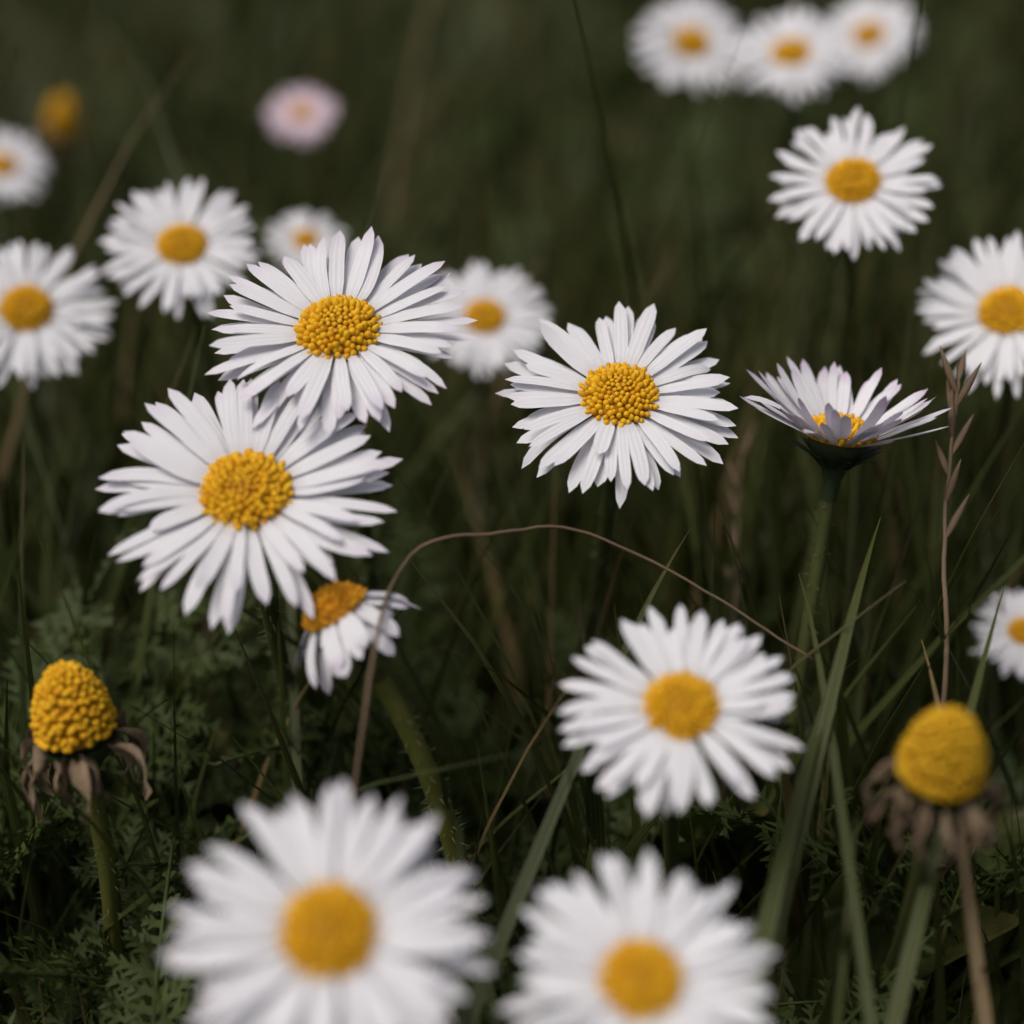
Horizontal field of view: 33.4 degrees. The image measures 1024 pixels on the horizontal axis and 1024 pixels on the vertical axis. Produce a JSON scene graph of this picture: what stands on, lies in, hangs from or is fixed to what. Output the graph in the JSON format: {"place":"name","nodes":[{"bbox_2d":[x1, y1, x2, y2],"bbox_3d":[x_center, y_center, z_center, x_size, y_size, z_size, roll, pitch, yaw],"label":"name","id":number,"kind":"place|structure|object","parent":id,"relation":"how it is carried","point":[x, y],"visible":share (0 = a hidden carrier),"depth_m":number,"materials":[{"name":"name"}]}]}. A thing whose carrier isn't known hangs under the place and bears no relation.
{"place":"outdoors","nodes":[
{"label":"outdoors","id":0,"kind":"place"},
{"bbox_2d":[295,579,419,693],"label":"daisy","id":1,"kind":"object","parent":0,"point":[341,624],"visible":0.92,"depth_m":1.50,"materials":[{"name":"white plant"}]},
{"label":"ground","id":2,"kind":"structure","parent":0,"visible":0},
{"bbox_2d":[3,71,1018,1022],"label":"flower stems","id":3,"kind":"object","parent":2,"relation":"on","point":[393,703],"visible":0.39,"depth_m":1.77,"materials":[{"name":"green plant"}]},
{"bbox_2d":[0,128,51,201],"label":"daisy","id":4,"kind":"object","parent":3,"relation":"attached to","point":[15,156],"visible":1,"depth_m":2.70,"materials":[{"name":"white plant"}]},
{"bbox_2d":[0,240,117,389],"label":"daisy","id":5,"kind":"object","parent":3,"relation":"attached to","point":[43,319],"visible":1,"depth_m":2.05,"materials":[{"name":"white plant"}]},
{"bbox_2d":[34,95,103,165],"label":"spent daisy","id":6,"kind":"object","parent":3,"relation":"on","point":[62,117],"visible":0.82,"depth_m":3.57,"materials":[{"name":"yellow plant"}]},
{"bbox_2d":[19,659,151,825],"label":"spent daisy","id":7,"kind":"object","parent":3,"relation":"attached to","point":[78,724],"visible":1,"depth_m":1.53,"materials":[{"name":"yellow plant"}]},
{"bbox_2d":[99,178,261,318],"bbox_3d":[-0.398,-0.306,2.056,0.195,0.077,0.206,-2,62,-5],"label":"daisy","id":8,"kind":"object","parent":3,"relation":"attached to","point":[171,246],"visible":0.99,"depth_m":2.03,"materials":[{"name":"white plant"}]},
{"bbox_2d":[96,378,401,633],"bbox_3d":[-0.239,-0.008,1.565,0.285,0.107,0.280,30,61,17],"label":"daisy","id":9,"kind":"object","parent":3,"relation":"attached to","point":[239,491],"visible":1,"depth_m":1.53,"materials":[{"name":"white plant"}]},
{"bbox_2d":[262,84,338,146],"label":"daisy","id":10,"kind":"object","parent":3,"relation":"attached to","point":[304,116],"visible":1,"depth_m":2.94,"materials":[{"name":"pink plant"}]},
{"bbox_2d":[265,210,346,268],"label":"daisy","id":11,"kind":"object","parent":3,"relation":"attached to","point":[291,243],"visible":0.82,"depth_m":2.40,"materials":[{"name":"white plant"}]},
{"bbox_2d":[159,779,495,1023],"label":"daisy","id":12,"kind":"object","parent":3,"relation":"attached to","point":[332,940],"visible":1,"depth_m":1.21,"materials":[{"name":"white plant"}]},
{"bbox_2d":[205,226,477,434],"bbox_3d":[-0.167,-0.155,1.649,0.264,0.103,0.269,31,57,24],"label":"daisy","id":13,"kind":"object","parent":3,"relation":"attached to","point":[339,344],"visible":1,"depth_m":1.62,"materials":[{"name":"white plant"}]},
{"bbox_2d":[422,261,552,379],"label":"daisy","id":14,"kind":"object","parent":3,"relation":"on","point":[496,310],"visible":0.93,"depth_m":2.17,"materials":[{"name":"white plant"}]},
{"bbox_2d":[495,302,737,507],"bbox_3d":[0.104,-0.099,1.681,0.240,0.096,0.231,-24,58,-17],"label":"daisy","id":15,"kind":"object","parent":3,"relation":"attached to","point":[638,398],"visible":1,"depth_m":1.65,"materials":[{"name":"white plant"}]},
{"bbox_2d":[499,850,777,1023],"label":"daisy","id":16,"kind":"object","parent":3,"relation":"attached to","point":[643,953],"visible":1,"depth_m":1.22,"materials":[{"name":"white plant"}]},
{"bbox_2d":[557,604,803,817],"bbox_3d":[0.139,0.174,1.416,0.208,0.079,0.206,12,55,10],"label":"daisy","id":17,"kind":"object","parent":3,"relation":"attached to","point":[666,721],"visible":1,"depth_m":1.39,"materials":[{"name":"white plant"}]},
{"bbox_2d":[631,0,745,94],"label":"daisy","id":18,"kind":"object","parent":3,"relation":"on","point":[712,38],"visible":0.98,"depth_m":2.69,"materials":[{"name":"white plant"}]},
{"bbox_2d":[729,4,856,103],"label":"daisy","id":19,"kind":"object","parent":3,"relation":"attached to","point":[798,52],"visible":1,"depth_m":2.59,"materials":[{"name":"white plant"}]},
{"bbox_2d":[741,357,950,501],"bbox_3d":[0.316,-0.075,1.678,0.199,0.131,0.219,-14,28,-43],"label":"daisy","id":20,"kind":"object","parent":3,"relation":"attached to","point":[834,424],"visible":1,"depth_m":1.68,"materials":[{"name":"white plant"}]},
{"bbox_2d":[769,106,941,259],"bbox_3d":[0.394,-0.367,1.968,0.195,0.080,0.209,-3,63,8],"label":"daisy","id":21,"kind":"object","parent":3,"relation":"attached to","point":[865,185],"visible":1,"depth_m":1.94,"materials":[{"name":"white plant"}]},
{"bbox_2d":[825,0,922,83],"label":"daisy","id":22,"kind":"object","parent":3,"relation":"attached to","point":[874,30],"visible":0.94,"depth_m":2.84,"materials":[{"name":"white plant"}]},
{"bbox_2d":[863,705,1004,863],"bbox_3d":[0.341,0.208,1.358,0.114,0.142,0.106,30,50,31],"label":"spent daisy","id":23,"kind":"object","parent":3,"relation":"attached to","point":[937,762],"visible":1,"depth_m":1.33,"materials":[{"name":"yellow plant"}]},
{"bbox_2d":[917,230,1023,398],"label":"daisy","id":24,"kind":"object","parent":3,"relation":"attached to","point":[985,307],"visible":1,"depth_m":1.95,"materials":[{"name":"white plant"}]},
{"bbox_2d":[970,589,1023,680],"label":"daisy","id":25,"kind":"object","parent":3,"relation":"attached to","point":[1007,639],"visible":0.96,"depth_m":2.00,"materials":[{"name":"white plant"}]},
{"bbox_2d":[0,0,1023,1023],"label":"grass","id":26,"kind":"structure","parent":2,"relation":"on","point":[831,750],"depth_m":2.37,"materials":[{"name":"green plant"}]},
{"bbox_2d":[0,73,1023,1023],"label":"yarrow leaves","id":27,"kind":"object","parent":2,"relation":"on","point":[86,975],"visible":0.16,"depth_m":1.89,"materials":[{"name":"green plant"}]},
{"bbox_2d":[0,0,1023,1023],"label":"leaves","id":28,"kind":"object","parent":2,"relation":"on","point":[879,936],"visible":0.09,"depth_m":4.04,"materials":[{"name":"green plant"}]},
{"bbox_2d":[207,346,981,1017],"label":"dry stems","id":29,"kind":"object","parent":2,"relation":"on","point":[955,400],"visible":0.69,"depth_m":1.66,"materials":[{"name":"plant"}]}
]}

